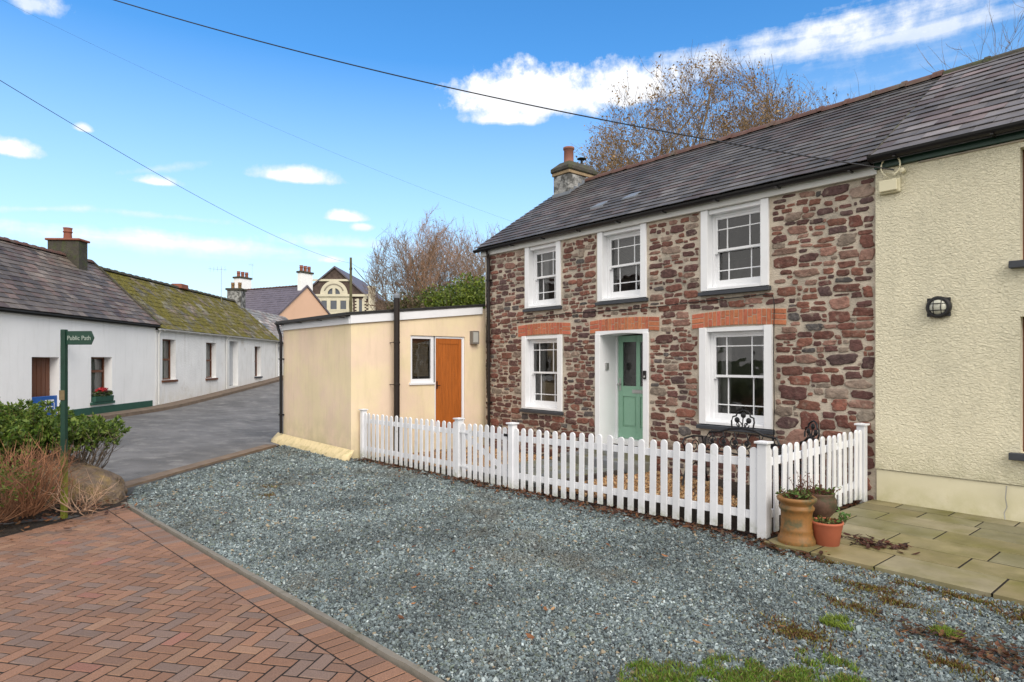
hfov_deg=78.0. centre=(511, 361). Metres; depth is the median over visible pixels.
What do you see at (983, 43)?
bare tree
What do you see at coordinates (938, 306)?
bulkhead lamp
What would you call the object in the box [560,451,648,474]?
step
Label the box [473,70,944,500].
stone cottage
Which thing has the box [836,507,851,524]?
potted plant
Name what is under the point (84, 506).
shrub
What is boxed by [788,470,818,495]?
potted plant
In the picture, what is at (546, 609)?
fallen leaves
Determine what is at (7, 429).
shrub
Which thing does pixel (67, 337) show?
signpost
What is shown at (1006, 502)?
wall cable
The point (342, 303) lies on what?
window
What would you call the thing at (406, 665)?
kerb
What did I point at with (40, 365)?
door
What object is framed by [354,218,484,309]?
bare tree
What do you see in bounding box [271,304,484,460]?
outbuilding
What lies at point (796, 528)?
chimney pot planter
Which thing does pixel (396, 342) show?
flue pipe
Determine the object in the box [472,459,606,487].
garden path
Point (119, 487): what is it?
boulder
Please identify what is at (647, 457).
step
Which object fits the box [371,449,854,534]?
garden bed
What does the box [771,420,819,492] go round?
garden chair
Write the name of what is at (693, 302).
wall cable
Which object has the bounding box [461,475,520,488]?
timber edging
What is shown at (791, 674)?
grass
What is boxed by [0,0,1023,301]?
sky
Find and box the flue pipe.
[389,293,399,451]
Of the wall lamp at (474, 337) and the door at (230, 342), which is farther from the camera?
the door at (230, 342)
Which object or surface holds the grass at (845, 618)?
on the gravel at (218, 481)
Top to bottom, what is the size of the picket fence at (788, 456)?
1.112 m
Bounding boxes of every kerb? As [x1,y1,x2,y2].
[121,502,444,681]
[125,444,275,487]
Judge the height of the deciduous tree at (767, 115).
11.338 m
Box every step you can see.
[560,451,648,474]
[578,448,649,468]
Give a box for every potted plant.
[775,486,811,499]
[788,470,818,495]
[811,483,841,494]
[813,515,841,523]
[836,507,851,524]
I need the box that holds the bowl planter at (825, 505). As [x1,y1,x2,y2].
[811,489,836,517]
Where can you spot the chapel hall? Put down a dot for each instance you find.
(331, 288)
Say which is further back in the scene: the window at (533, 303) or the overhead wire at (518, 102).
the window at (533, 303)
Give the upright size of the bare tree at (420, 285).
11.099 m
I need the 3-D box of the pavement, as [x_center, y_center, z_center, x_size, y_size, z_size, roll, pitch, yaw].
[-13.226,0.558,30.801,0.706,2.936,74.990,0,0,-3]
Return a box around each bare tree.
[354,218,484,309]
[396,203,495,295]
[446,221,513,285]
[850,0,1023,96]
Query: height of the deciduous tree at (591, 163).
9.950 m
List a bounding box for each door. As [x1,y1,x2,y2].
[32,357,49,396]
[229,341,232,384]
[436,338,460,432]
[617,335,642,439]
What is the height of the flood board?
0.800 m
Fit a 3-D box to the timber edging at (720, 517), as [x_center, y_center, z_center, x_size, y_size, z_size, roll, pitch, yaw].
[2.005,1.810,7.628,0.100,0.220,2.152,0,0,-42]
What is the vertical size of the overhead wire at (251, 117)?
5.039 m
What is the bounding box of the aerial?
[208,266,222,301]
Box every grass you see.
[616,647,875,681]
[817,611,966,639]
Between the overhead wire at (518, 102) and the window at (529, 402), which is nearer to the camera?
the overhead wire at (518, 102)
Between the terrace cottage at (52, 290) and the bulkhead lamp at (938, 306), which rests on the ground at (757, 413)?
the terrace cottage at (52, 290)
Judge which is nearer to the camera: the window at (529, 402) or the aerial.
the window at (529, 402)
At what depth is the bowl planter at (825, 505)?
6.48 m
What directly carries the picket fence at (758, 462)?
on the ground at (757, 413)
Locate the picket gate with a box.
[459,423,507,486]
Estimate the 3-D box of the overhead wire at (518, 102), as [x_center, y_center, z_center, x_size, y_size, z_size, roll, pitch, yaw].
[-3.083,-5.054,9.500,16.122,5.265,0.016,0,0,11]
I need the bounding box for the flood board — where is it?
[32,395,56,415]
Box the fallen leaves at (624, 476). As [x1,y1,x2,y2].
[429,448,779,503]
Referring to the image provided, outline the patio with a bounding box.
[764,499,1023,605]
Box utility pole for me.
[349,257,352,311]
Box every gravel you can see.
[127,445,1023,681]
[388,445,551,470]
[551,470,737,506]
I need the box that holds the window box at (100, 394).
[91,387,113,401]
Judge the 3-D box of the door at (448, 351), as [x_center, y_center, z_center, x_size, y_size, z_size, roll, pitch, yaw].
[-1.422,0.526,14.185,0.701,2.088,0.104,0,0,-40]
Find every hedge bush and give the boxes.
[384,291,424,309]
[413,281,453,307]
[433,272,484,308]
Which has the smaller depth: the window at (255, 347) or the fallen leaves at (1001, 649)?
the fallen leaves at (1001, 649)
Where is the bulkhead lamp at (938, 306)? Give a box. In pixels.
[926,296,951,317]
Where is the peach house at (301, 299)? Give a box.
[232,265,329,319]
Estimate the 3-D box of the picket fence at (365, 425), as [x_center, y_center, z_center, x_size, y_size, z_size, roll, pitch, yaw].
[-1.918,1.476,11.487,0.144,1.137,3.256,0,0,-42]
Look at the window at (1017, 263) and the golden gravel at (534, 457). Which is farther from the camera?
the golden gravel at (534, 457)
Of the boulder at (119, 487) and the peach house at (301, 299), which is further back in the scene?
the peach house at (301, 299)
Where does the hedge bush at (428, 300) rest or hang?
on the ground at (757, 413)
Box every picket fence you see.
[359,409,464,476]
[506,422,773,542]
[771,423,869,532]
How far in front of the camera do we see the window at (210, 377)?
28.50 m
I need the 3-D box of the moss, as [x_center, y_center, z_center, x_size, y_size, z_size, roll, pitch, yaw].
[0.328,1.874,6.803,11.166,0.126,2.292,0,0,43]
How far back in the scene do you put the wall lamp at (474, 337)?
14.48 m
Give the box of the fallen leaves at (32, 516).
[0,494,196,539]
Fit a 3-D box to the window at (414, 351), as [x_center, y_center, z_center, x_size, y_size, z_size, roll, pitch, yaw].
[-1.988,-0.037,13.727,0.650,1.065,0.190,0,0,-40]
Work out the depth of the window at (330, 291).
79.94 m
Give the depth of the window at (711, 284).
9.99 m
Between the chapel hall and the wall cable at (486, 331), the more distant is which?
the chapel hall
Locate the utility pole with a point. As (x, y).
(350, 293)
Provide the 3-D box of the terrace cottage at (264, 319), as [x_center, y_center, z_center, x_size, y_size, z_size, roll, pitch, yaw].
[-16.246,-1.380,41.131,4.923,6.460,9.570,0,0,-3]
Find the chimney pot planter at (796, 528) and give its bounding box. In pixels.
[776,493,816,546]
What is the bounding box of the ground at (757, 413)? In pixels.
[150,385,855,681]
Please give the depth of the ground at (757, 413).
15.18 m
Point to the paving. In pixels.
(204, 562)
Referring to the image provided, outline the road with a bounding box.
[0,382,282,524]
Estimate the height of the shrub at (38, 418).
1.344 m
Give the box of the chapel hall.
[313,266,390,313]
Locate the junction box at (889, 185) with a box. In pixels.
[878,158,905,194]
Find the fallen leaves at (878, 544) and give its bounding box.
[841,532,920,553]
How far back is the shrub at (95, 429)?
9.10 m
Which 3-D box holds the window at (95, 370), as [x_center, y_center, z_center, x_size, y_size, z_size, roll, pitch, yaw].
[-13.143,0.593,19.992,0.469,1.485,1.220,0,0,-3]
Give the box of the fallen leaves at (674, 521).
[345,457,863,559]
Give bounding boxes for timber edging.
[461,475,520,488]
[543,469,617,488]
[606,494,749,529]
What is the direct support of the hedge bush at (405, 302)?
on the ground at (757, 413)
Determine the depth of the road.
16.62 m
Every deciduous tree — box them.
[574,40,805,172]
[574,106,692,173]
[707,74,853,138]
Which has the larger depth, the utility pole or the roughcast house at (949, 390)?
the utility pole
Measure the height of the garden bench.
1.077 m
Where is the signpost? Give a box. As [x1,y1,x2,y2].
[59,329,93,518]
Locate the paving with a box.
[0,506,421,681]
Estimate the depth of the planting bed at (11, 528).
7.80 m
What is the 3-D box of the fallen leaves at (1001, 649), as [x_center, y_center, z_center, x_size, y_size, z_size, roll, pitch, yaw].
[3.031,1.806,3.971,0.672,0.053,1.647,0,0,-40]
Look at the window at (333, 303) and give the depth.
79.94 m
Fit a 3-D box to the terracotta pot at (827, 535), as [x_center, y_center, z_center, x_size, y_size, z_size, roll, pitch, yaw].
[3.120,1.695,6.266,0.304,0.240,0.304,0,0,33]
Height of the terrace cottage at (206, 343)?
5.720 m
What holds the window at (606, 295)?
in the stone cottage at (794, 235)
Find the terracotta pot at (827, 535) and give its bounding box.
[812,517,843,546]
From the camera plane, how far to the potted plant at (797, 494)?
6.29 m
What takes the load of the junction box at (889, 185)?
attached to the roughcast house at (949, 390)
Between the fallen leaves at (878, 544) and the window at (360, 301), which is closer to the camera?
the fallen leaves at (878, 544)
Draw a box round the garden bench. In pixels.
[681,409,781,489]
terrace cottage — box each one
[0,227,161,416]
[100,266,278,404]
[225,282,287,376]
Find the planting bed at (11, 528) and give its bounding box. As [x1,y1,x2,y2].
[0,498,126,535]
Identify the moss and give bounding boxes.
[239,479,1023,681]
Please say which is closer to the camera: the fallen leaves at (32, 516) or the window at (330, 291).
the fallen leaves at (32, 516)
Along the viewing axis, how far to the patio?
6.10 m
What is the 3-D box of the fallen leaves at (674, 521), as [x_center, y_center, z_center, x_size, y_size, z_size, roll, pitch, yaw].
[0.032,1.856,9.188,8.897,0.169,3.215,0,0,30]
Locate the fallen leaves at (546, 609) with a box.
[209,469,903,681]
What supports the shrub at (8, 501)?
on the fallen leaves at (32, 516)
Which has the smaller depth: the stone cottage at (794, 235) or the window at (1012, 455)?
the window at (1012, 455)
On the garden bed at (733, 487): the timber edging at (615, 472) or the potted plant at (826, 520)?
the timber edging at (615, 472)
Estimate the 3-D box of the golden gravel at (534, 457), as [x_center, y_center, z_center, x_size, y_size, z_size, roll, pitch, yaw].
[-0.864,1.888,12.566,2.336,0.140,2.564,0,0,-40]
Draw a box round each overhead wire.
[0,80,347,262]
[37,17,506,219]
[114,0,893,170]
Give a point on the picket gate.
(501, 469)
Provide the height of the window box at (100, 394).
0.477 m
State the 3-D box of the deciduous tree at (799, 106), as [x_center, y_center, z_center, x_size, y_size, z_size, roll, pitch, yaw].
[10.761,-5.672,24.922,7.480,11.321,7.221,0,0,-40]
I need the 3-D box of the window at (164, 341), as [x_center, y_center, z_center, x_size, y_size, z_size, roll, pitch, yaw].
[-13.331,-0.047,24.311,0.429,1.645,1.155,0,0,-3]
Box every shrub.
[0,398,76,469]
[0,412,32,470]
[0,432,91,517]
[0,440,54,522]
[27,403,131,467]
[39,467,119,518]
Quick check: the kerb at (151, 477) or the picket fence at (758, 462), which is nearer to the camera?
the picket fence at (758, 462)
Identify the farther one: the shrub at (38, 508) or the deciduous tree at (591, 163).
the deciduous tree at (591, 163)
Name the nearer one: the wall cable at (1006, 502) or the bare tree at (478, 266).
the wall cable at (1006, 502)
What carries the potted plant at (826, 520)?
in the terracotta pot at (827, 535)
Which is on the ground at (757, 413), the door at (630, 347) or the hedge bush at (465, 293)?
the hedge bush at (465, 293)
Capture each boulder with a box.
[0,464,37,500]
[31,452,127,504]
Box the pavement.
[70,376,278,419]
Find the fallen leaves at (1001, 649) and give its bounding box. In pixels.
[855,607,1023,678]
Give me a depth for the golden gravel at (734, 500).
9.22 m
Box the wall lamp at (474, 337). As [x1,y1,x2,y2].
[470,331,478,343]
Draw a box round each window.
[90,357,114,404]
[162,339,177,381]
[205,343,217,379]
[254,347,262,377]
[328,288,339,293]
[331,301,336,308]
[340,301,345,308]
[359,300,361,310]
[409,335,434,384]
[519,335,563,415]
[522,241,561,311]
[595,223,647,305]
[696,325,774,434]
[698,198,770,296]
[1008,150,1023,268]
[1008,317,1023,460]
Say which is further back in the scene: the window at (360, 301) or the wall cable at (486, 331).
the window at (360, 301)
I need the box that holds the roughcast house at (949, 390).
[866,47,1023,521]
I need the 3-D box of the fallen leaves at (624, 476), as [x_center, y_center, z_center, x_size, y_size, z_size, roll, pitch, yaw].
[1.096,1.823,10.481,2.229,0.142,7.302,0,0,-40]
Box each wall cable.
[486,260,486,387]
[513,294,774,439]
[1004,486,1007,518]
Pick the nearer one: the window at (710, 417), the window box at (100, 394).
the window at (710, 417)
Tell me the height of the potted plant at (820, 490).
0.168 m

